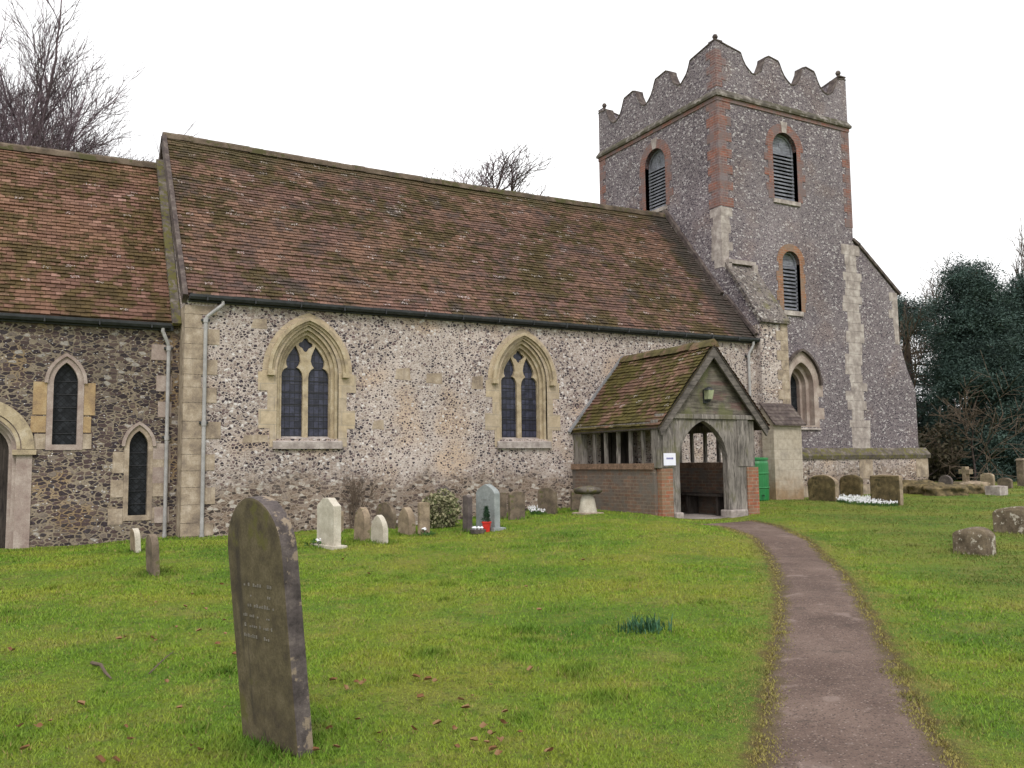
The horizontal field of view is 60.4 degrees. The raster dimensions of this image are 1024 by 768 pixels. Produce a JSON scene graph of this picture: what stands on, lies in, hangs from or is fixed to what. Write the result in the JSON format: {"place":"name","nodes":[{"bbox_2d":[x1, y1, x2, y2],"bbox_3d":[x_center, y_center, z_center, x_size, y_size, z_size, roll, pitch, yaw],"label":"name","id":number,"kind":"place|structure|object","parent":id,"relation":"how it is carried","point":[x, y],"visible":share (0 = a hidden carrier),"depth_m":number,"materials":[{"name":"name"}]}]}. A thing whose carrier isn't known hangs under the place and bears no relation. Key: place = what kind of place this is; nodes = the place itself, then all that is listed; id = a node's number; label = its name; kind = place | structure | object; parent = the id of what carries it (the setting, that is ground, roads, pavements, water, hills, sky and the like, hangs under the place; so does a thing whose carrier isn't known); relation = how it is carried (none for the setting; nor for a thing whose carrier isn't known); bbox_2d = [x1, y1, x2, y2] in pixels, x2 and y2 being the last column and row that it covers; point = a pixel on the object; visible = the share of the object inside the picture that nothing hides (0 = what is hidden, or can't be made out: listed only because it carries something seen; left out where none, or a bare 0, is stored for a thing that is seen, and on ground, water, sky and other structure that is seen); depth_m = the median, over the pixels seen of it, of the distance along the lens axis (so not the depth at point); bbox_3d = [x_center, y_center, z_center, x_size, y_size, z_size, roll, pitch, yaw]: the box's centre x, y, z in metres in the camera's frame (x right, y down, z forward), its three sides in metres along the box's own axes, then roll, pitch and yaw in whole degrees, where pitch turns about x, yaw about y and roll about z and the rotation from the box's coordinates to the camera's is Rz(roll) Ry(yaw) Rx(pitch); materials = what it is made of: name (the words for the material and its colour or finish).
{"place":"outdoors","nodes":[
{"label":"outdoors","id":0,"kind":"place"},
{"bbox_2d":[0,479,1023,767],"bbox_3d":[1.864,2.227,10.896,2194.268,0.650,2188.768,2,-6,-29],"label":"ground","id":1,"kind":"structure","parent":0,"point":[718,669],"depth_m":7.21,"materials":[{"name":"green plant"}]},
{"bbox_2d":[19,744,29,749],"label":"fallen leaf","id":2,"kind":"object","parent":1,"relation":"on","point":[24,747],"visible":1,"depth_m":4.79,"materials":[{"name":"brown plant"}]},
{"bbox_2d":[0,37,145,154],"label":"bare tree","id":3,"kind":"object","parent":1,"relation":"on","point":[29,118],"visible":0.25,"depth_m":33.40,"materials":[{"name":"brown plant"}]},
{"bbox_2d":[76,700,84,704],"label":"fallen leaf","id":4,"kind":"object","parent":1,"relation":"on","point":[81,702],"visible":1,"depth_m":5.68,"materials":[{"name":"brown plant"}]},
{"bbox_2d":[0,0,198,161],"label":"bare tree","id":5,"kind":"object","parent":1,"relation":"on","point":[65,98],"visible":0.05,"depth_m":35.80,"materials":[{"name":"brown plant"}]},
{"bbox_2d":[95,755,105,762],"bbox_3d":[-2.160,1.963,4.608,0.058,0.023,0.043,27,-11,15],"label":"fallen leaf","id":6,"kind":"object","parent":1,"relation":"on","point":[101,758],"visible":1,"depth_m":4.62,"materials":[{"name":"brown plant"}]},
{"bbox_2d":[90,661,111,678],"bbox_3d":[-3.037,2.115,6.527,0.049,0.044,0.568,3,-7,-38],"label":"fallen twig","id":7,"kind":"object","parent":1,"relation":"on","point":[101,666],"visible":1,"depth_m":6.56,"materials":[{"name":"wood"}]},
{"bbox_2d":[130,528,140,552],"bbox_3d":[-6.009,2.564,14.029,0.090,0.523,0.360,-1,-4,-35],"label":"grave marker","id":8,"kind":"object","parent":1,"relation":"on","point":[135,541],"visible":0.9,"depth_m":13.91,"materials":[{"name":"beige stone"}]},
{"bbox_2d":[146,534,159,575],"bbox_3d":[-4.663,2.282,11.411,0.091,0.668,0.360,-1,-4,-35],"label":"grave marker","id":9,"kind":"object","parent":1,"relation":"on","point":[152,557],"visible":0.88,"depth_m":11.29,"materials":[{"name":"brown stone"}]},
{"bbox_2d":[148,651,173,673],"bbox_3d":[-2.678,2.131,6.742,0.020,0.044,0.598,0,-5,-5],"label":"fallen twig","id":10,"kind":"object","parent":1,"relation":"on","point":[159,663],"visible":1,"depth_m":6.64,"materials":[{"name":"wood"}]},
{"bbox_2d":[228,495,313,757],"bbox_3d":[-1.366,1.395,4.920,0.106,1.536,0.622,-3,-3,-44],"label":"headstone","id":11,"kind":"object","parent":1,"relation":"on","point":[269,628],"visible":0.98,"depth_m":4.81,"materials":[{"name":"stone"}]},
{"bbox_2d":[304,538,320,546],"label":"grave flowers","id":12,"kind":"object","parent":1,"relation":"on","point":[317,540],"visible":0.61,"depth_m":14.15,"materials":[{"name":"white plant"}]},
{"bbox_2d":[311,498,346,549],"bbox_3d":[-2.935,2.297,14.087,0.270,0.937,0.786,3,-6,-37],"label":"headstone","id":13,"kind":"object","parent":1,"relation":"on","point":[329,522],"visible":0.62,"depth_m":13.93,"materials":[{"name":"stone"}]},
{"bbox_2d":[341,511,343,531],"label":"headstone","id":14,"kind":"object","parent":1,"relation":"on","point":[342,520],"visible":0.22,"depth_m":17.05,"materials":[{"name":"beige stone"}]},
{"bbox_2d":[338,470,379,528],"bbox_3d":[-3.079,2.346,17.818,0.922,1.199,0.131,2,-6,-29],"label":"bare shrub","id":15,"kind":"object","parent":1,"relation":"on","point":[352,504],"visible":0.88,"depth_m":17.81,"materials":[{"name":"brown plant"}]},
{"bbox_2d":[354,507,370,540],"bbox_3d":[-2.532,2.438,14.865,0.120,0.714,0.351,6,-8,-39],"label":"headstone","id":16,"kind":"object","parent":1,"relation":"on","point":[362,522],"visible":0.82,"depth_m":14.79,"materials":[{"name":"beige stone"}]},
{"bbox_2d":[371,515,387,543],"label":"headstone","id":17,"kind":"object","parent":1,"relation":"on","point":[379,529],"visible":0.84,"depth_m":14.36,"materials":[{"name":"stone"}]},
{"bbox_2d":[376,502,395,528],"bbox_3d":[-2.603,2.776,18.046,0.604,0.696,0.090,0,-3,43],"label":"headstone","id":18,"kind":"object","parent":1,"relation":"on","point":[386,510],"visible":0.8,"depth_m":17.93,"materials":[{"name":"brown stone"}]},
{"bbox_2d":[398,507,415,534],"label":"headstone","id":19,"kind":"object","parent":1,"relation":"on","point":[406,522],"visible":0.77,"depth_m":15.86,"materials":[{"name":"beige stone"}]},
{"bbox_2d":[418,502,429,535],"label":"headstone","id":20,"kind":"object","parent":1,"relation":"on","point":[423,514],"visible":0.6,"depth_m":15.74,"materials":[{"name":"beige stone"}]},
{"bbox_2d":[418,527,434,535],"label":"grave flowers","id":21,"kind":"object","parent":1,"relation":"on","point":[427,533],"visible":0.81,"depth_m":15.66,"materials":[{"name":"white plant"}]},
{"bbox_2d":[432,719,441,724],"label":"fallen leaf","id":22,"kind":"object","parent":1,"relation":"on","point":[438,721],"visible":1,"depth_m":5.15,"materials":[{"name":"brown plant"}]},
{"bbox_2d":[422,488,462,528],"bbox_3d":[-1.353,2.425,17.025,0.850,0.818,0.846,2,-6,-29],"label":"variegated bush","id":23,"kind":"object","parent":1,"relation":"on","point":[447,508],"visible":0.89,"depth_m":16.83,"materials":[{"name":"green plant"}]},
{"bbox_2d":[437,486,451,518],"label":"headstone","id":24,"kind":"object","parent":1,"relation":"on","point":[443,487],"visible":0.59,"depth_m":18.77,"materials":[{"name":"stone"}]},
{"bbox_2d":[0,34,930,548],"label":"church","id":25,"kind":"structure","parent":1,"relation":"on","point":[200,336],"depth_m":19.69,"materials":[{"name":"grey stone"}]},
{"bbox_2d":[0,402,35,548],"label":"doorway","id":26,"kind":"structure","parent":25,"relation":"in","point":[16,436],"depth_m":15.62,"materials":[{"name":"stone"}]},
{"bbox_2d":[30,353,95,449],"bbox_3d":[-8.202,0.324,16.085,1.037,1.770,0.210,2,-6,-29],"label":"lancet window","id":27,"kind":"structure","parent":25,"relation":"in","point":[67,394],"depth_m":16.13,"materials":[{"name":"stone"}]},
{"bbox_2d":[107,422,170,524],"bbox_3d":[-7.033,1.672,16.610,1.069,1.910,0.210,2,-6,-29],"label":"lancet window","id":28,"kind":"structure","parent":25,"relation":"in","point":[137,490],"depth_m":16.62,"materials":[{"name":"stone"}]},
{"bbox_2d":[258,313,355,448],"bbox_3d":[-4.177,-0.059,17.849,2.002,2.750,0.510,2,-6,-29],"label":"gothic window","id":29,"kind":"structure","parent":25,"relation":"in","point":[307,395],"depth_m":17.89,"materials":[{"name":"stone"}]},
{"bbox_2d":[485,329,560,447],"bbox_3d":[0.184,0.106,20.278,1.979,2.750,0.510,2,-6,-29],"label":"gothic window","id":30,"kind":"structure","parent":25,"relation":"in","point":[516,383],"depth_m":20.34,"materials":[{"name":"stone"}]},
{"bbox_2d":[639,137,672,211],"bbox_3d":[4.684,-6.542,27.752,0.500,2.420,1.675,2,-6,-29],"label":"louvred window","id":31,"kind":"structure","parent":25,"relation":"in","point":[661,160],"depth_m":27.87,"materials":[{"name":"grey brick"}]},
{"bbox_2d":[764,121,805,206],"bbox_3d":[8.094,-6.622,26.599,1.688,2.550,0.500,2,-6,-29],"label":"louvred window","id":32,"kind":"structure","parent":25,"relation":"in","point":[779,148],"depth_m":26.63,"materials":[{"name":"grey brick"}]},
{"bbox_2d":[776,244,805,316],"bbox_3d":[8.197,-3.084,26.315,1.213,2.170,0.500,2,-6,-29],"label":"louvred window","id":33,"kind":"structure","parent":25,"relation":"in","point":[786,261],"depth_m":26.31,"materials":[{"name":"grey brick"}]},
{"bbox_2d":[788,348,824,430],"bbox_3d":[8.470,0.181,26.211,1.737,2.420,0.700,2,-6,-29],"label":"lancet window","id":34,"kind":"structure","parent":25,"relation":"in","point":[805,376],"depth_m":26.28,"materials":[{"name":"stone"}]},
{"bbox_2d":[462,495,472,531],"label":"headstone","id":35,"kind":"object","parent":1,"relation":"on","point":[467,511],"visible":0.78,"depth_m":16.09,"materials":[{"name":"stone"}]},
{"bbox_2d":[469,736,477,740],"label":"fallen leaf","id":36,"kind":"object","parent":1,"relation":"on","point":[474,738],"visible":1,"depth_m":4.80,"materials":[{"name":"brown plant"}]},
{"bbox_2d":[470,526,485,533],"bbox_3d":[-0.615,2.627,15.833,0.300,0.120,0.285,2,-6,-29],"label":"flower tray","id":37,"kind":"object","parent":1,"relation":"on","point":[473,530],"visible":1,"depth_m":15.74,"materials":[{"name":"stone"}]},
{"bbox_2d":[479,721,487,727],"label":"fallen leaf","id":38,"kind":"object","parent":1,"relation":"on","point":[482,724],"visible":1,"depth_m":5.06,"materials":[{"name":"brown plant"}]},
{"bbox_2d":[481,506,490,531],"bbox_3d":[-0.458,2.431,15.926,0.213,0.491,0.179,-3,-6,26],"label":"potted plant","id":39,"kind":"object","parent":1,"relation":"on","point":[486,523],"visible":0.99,"depth_m":15.89,"materials":[{"name":"green plant"}]},
{"bbox_2d":[473,484,505,531],"bbox_3d":[-0.446,2.345,16.269,0.270,0.985,0.728,3,-7,-39],"label":"headstone","id":40,"kind":"object","parent":1,"relation":"on","point":[488,495],"visible":0.69,"depth_m":16.14,"materials":[{"name":"grey stone"}]},
{"bbox_2d":[488,745,497,750],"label":"fallen leaf","id":41,"kind":"object","parent":1,"relation":"on","point":[493,747],"visible":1,"depth_m":4.62,"materials":[{"name":"brown plant"}]},
{"bbox_2d":[423,141,566,195],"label":"bare tree","id":42,"kind":"object","parent":1,"relation":"on","point":[513,178],"visible":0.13,"depth_m":40.19,"materials":[{"name":"brown plant"}]},
{"bbox_2d":[499,492,506,518],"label":"headstone","id":43,"kind":"object","parent":1,"relation":"on","point":[503,505],"visible":0.32,"depth_m":18.18,"materials":[{"name":"brown stone"}]},
{"bbox_2d":[508,491,524,519],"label":"headstone","id":44,"kind":"object","parent":1,"relation":"on","point":[516,503],"visible":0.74,"depth_m":17.70,"materials":[{"name":"brown stone"}]},
{"bbox_2d":[528,505,546,514],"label":"snowdrops","id":45,"kind":"object","parent":1,"relation":"on","point":[534,509],"visible":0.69,"depth_m":19.04,"materials":[{"name":"white plant"}]},
{"bbox_2d":[538,487,556,513],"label":"headstone","id":46,"kind":"object","parent":1,"relation":"on","point":[547,499],"visible":0.81,"depth_m":18.96,"materials":[{"name":"brown stone"}]},
{"bbox_2d":[544,747,553,751],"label":"fallen leaf","id":47,"kind":"object","parent":1,"relation":"on","point":[548,749],"visible":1,"depth_m":4.59,"materials":[{"name":"brown plant"}]},
{"bbox_2d":[570,490,581,510],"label":"headstone","id":48,"kind":"object","parent":1,"relation":"on","point":[575,500],"visible":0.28,"depth_m":19.40,"materials":[{"name":"brown stone"}]},
{"bbox_2d":[572,486,603,514],"bbox_3d":[1.579,2.462,18.312,0.597,0.671,0.581,2,-6,-29],"label":"staddle stone","id":49,"kind":"object","parent":1,"relation":"on","point":[587,503],"visible":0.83,"depth_m":18.16,"materials":[{"name":"grey stone"}]},
{"bbox_2d":[618,611,674,633],"bbox_3d":[1.179,2.065,7.618,0.550,0.168,0.394,-1,-5,0],"label":"daffodil clump","id":50,"kind":"object","parent":1,"relation":"on","point":[647,624],"visible":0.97,"depth_m":7.57,"materials":[{"name":"green plant"}]},
{"bbox_2d":[568,339,769,518],"bbox_3d":[3.523,1.228,19.983,3.248,4.141,3.310,2,-6,-29],"label":"porch","id":51,"kind":"object","parent":1,"relation":"on","point":[658,393],"visible":0.96,"depth_m":18.98,"materials":[{"name":"brick"}]},
{"bbox_2d":[600,432,628,463],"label":"window","id":52,"kind":"structure","parent":51,"relation":"in","point":[623,435],"depth_m":21.47,"materials":[{"name":"black glass"}]},
{"bbox_2d":[663,453,675,465],"bbox_3d":[3.227,1.540,17.986,0.310,0.250,0.010,2,-6,-29],"label":"paper notice","id":53,"kind":"object","parent":51,"relation":"attached to","point":[669,458],"visible":1,"depth_m":17.99,"materials":[{"name":"white paper"}]},
{"bbox_2d":[680,492,723,515],"bbox_3d":[4.111,2.764,20.417,0.380,0.474,2.650,2,-6,-29],"label":"bench","id":54,"kind":"object","parent":51,"relation":"on","point":[691,502],"visible":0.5,"depth_m":20.19,"materials":[{"name":"brown wood"}]},
{"bbox_2d":[703,387,713,402],"bbox_3d":[4.149,0.233,18.588,0.200,0.340,0.230,2,-6,-29],"label":"gable lamp","id":55,"kind":"object","parent":51,"relation":"attached to","point":[708,392],"visible":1,"depth_m":18.54,"materials":[{"name":"beige glass"}]},
{"bbox_2d":[753,457,769,500],"bbox_3d":[6.288,2.460,22.674,0.682,1.135,0.682,-3,-6,29],"label":"water butt","id":56,"kind":"object","parent":1,"relation":"on","point":[761,463],"visible":0.47,"depth_m":22.39,"materials":[{"name":"green plastic"}]},
{"bbox_2d":[807,475,838,500],"bbox_3d":[7.998,2.743,22.585,0.189,0.829,0.905,2,-6,-29],"label":"headstone","id":57,"kind":"object","parent":1,"relation":"on","point":[824,487],"visible":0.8,"depth_m":22.49,"materials":[{"name":"stone"}]},
{"bbox_2d":[839,475,863,495],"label":"headstone","id":58,"kind":"object","parent":1,"relation":"on","point":[852,485],"visible":0.79,"depth_m":25.71,"materials":[{"name":"stone"}]},
{"bbox_2d":[836,494,897,506],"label":"snowdrops","id":59,"kind":"object","parent":1,"relation":"on","point":[865,500],"visible":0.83,"depth_m":21.65,"materials":[{"name":"white plant"}]},
{"bbox_2d":[870,475,903,505],"bbox_3d":[9.285,2.685,21.789,0.182,0.878,0.875,2,-6,-29],"label":"headstone","id":60,"kind":"object","parent":1,"relation":"on","point":[885,487],"visible":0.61,"depth_m":21.68,"materials":[{"name":"stone"}]},
{"bbox_2d":[898,302,932,420],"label":"bare tree","id":61,"kind":"object","parent":1,"relation":"on","point":[916,352],"visible":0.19,"depth_m":42.50,"materials":[{"name":"brown plant"}]},
{"bbox_2d":[902,479,933,492],"bbox_3d":[12.237,3.275,27.009,1.721,0.694,0.929,-1,-5,6],"label":"boulder","id":62,"kind":"object","parent":1,"relation":"on","point":[907,483],"visible":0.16,"depth_m":26.72,"materials":[{"name":"stone"}]},
{"bbox_2d":[897,289,953,430],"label":"conifer","id":63,"kind":"object","parent":1,"relation":"on","point":[914,309],"visible":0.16,"depth_m":47.07,"materials":[{"name":"green plant"}]},
{"bbox_2d":[906,482,944,493],"bbox_3d":[12.499,3.222,26.355,1.262,0.549,0.876,-1,-5,6],"label":"boulder","id":64,"kind":"object","parent":1,"relation":"on","point":[914,489],"visible":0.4,"depth_m":26.15,"materials":[{"name":"stone"}]},
{"bbox_2d":[917,422,970,481],"bbox_3d":[19.582,3.244,40.372,3.486,3.176,5.785,-1,-5,1],"label":"bramble thicket","id":65,"kind":"object","parent":1,"relation":"on","point":[935,477],"visible":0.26,"depth_m":38.44,"materials":[{"name":"plant"}]},
{"bbox_2d":[922,484,968,495],"bbox_3d":[12.677,3.192,25.764,1.330,0.498,0.956,-1,-5,6],"label":"boulder","id":66,"kind":"object","parent":1,"relation":"on","point":[948,490],"visible":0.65,"depth_m":25.45,"materials":[{"name":"stone"}]},
{"bbox_2d":[938,475,952,483],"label":"headstone","id":67,"kind":"object","parent":1,"relation":"on","point":[946,479],"visible":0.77,"depth_m":34.08,"materials":[{"name":"stone"}]},
{"bbox_2d":[918,408,977,476],"bbox_3d":[18.678,2.974,38.877,2.241,3.902,3.941,0,-5,-9],"label":"bare tree","id":68,"kind":"object","parent":1,"relation":"on","point":[956,454],"visible":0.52,"depth_m":38.03,"materials":[{"name":"brown plant"}]},
{"bbox_2d":[907,252,998,403],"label":"bare tree","id":69,"kind":"object","parent":1,"relation":"on","point":[930,288],"visible":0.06,"depth_m":48.39,"materials":[{"name":"brown plant"}]},
{"bbox_2d":[953,467,972,483],"bbox_3d":[16.823,3.473,32.586,0.600,0.822,0.700,0,-5,-9],"label":"stone cross","id":70,"kind":"object","parent":1,"relation":"on","point":[965,472],"visible":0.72,"depth_m":32.51,"materials":[{"name":"beige stone"}]},
{"bbox_2d":[917,407,1016,479],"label":"undergrowth","id":71,"kind":"object","parent":1,"relation":"on","point":[1004,467],"visible":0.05,"depth_m":40.99,"materials":[{"name":"plant"}]},
{"bbox_2d":[951,484,984,493],"bbox_3d":[13.502,3.209,26.406,1.280,0.429,0.907,-1,-5,6],"label":"boulder","id":72,"kind":"object","parent":1,"relation":"on","point":[974,489],"visible":0.33,"depth_m":26.01,"materials":[{"name":"stone"}]},
{"bbox_2d":[913,248,1023,481],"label":"conifer","id":73,"kind":"object","parent":1,"relation":"on","point":[969,331],"visible":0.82,"depth_m":39.69,"materials":[{"name":"green plant"}]},
{"bbox_2d":[915,216,1023,365],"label":"bare tree","id":74,"kind":"object","parent":1,"relation":"on","point":[1021,253],"visible":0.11,"depth_m":44.26,"materials":[{"name":"brown plant"}]},
{"bbox_2d":[952,527,995,555],"bbox_3d":[6.659,2.337,12.658,0.328,0.560,0.533,3,-7,-39],"label":"headstone","id":75,"kind":"object","parent":1,"relation":"on","point":[976,540],"visible":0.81,"depth_m":12.53,"materials":[{"name":"stone"}]},
{"bbox_2d":[960,481,989,489],"bbox_3d":[14.912,3.360,28.307,0.919,0.503,0.893,-1,-5,6],"label":"boulder","id":76,"kind":"object","parent":1,"relation":"on","point":[981,484],"visible":0.3,"depth_m":28.01,"materials":[{"name":"beige stone"}]},
{"bbox_2d":[929,350,1023,484],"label":"bare tree","id":77,"kind":"object","parent":1,"relation":"on","point":[969,424],"visible":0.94,"depth_m":37.02,"materials":[{"name":"brown plant"}]},
{"bbox_2d":[980,473,994,485],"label":"headstone","id":78,"kind":"object","parent":1,"relation":"on","point":[988,477],"visible":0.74,"depth_m":31.71,"materials":[{"name":"beige stone"}]},
{"bbox_2d":[985,485,1007,495],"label":"headstone","id":79,"kind":"object","parent":1,"relation":"on","point":[998,490],"visible":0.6,"depth_m":25.45,"materials":[{"name":"grey stone"}]},
{"bbox_2d":[986,268,1023,472],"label":"conifer","id":80,"kind":"object","parent":1,"relation":"on","point":[1020,282],"visible":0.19,"depth_m":40.88,"materials":[{"name":"green plant"}]},
{"bbox_2d":[997,478,1012,488],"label":"headstone","id":81,"kind":"object","parent":1,"relation":"on","point":[1008,482],"visible":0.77,"depth_m":30.25,"materials":[{"name":"brown stone"}]},
{"bbox_2d":[992,506,1023,533],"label":"headstone","id":82,"kind":"object","parent":1,"relation":"on","point":[1009,519],"visible":0.81,"depth_m":14.78,"materials":[{"name":"stone"}]},
{"bbox_2d":[1015,458,1023,485],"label":"gate post","id":83,"kind":"object","parent":1,"relation":"on","point":[1020,470],"visible":0.69,"depth_m":32.16,"materials":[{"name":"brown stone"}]},
{"bbox_2d":[0,0,1023,414],"label":"sky","id":84,"kind":"structure","parent":0,"point":[935,88],"materials":[{"name":"white"}]},
{"bbox_2d":[703,521,953,767],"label":"path","id":85,"kind":"structure","parent":0,"point":[843,712],"depth_m":5.93,"materials":[{"name":"grey asphalt"}]}
]}

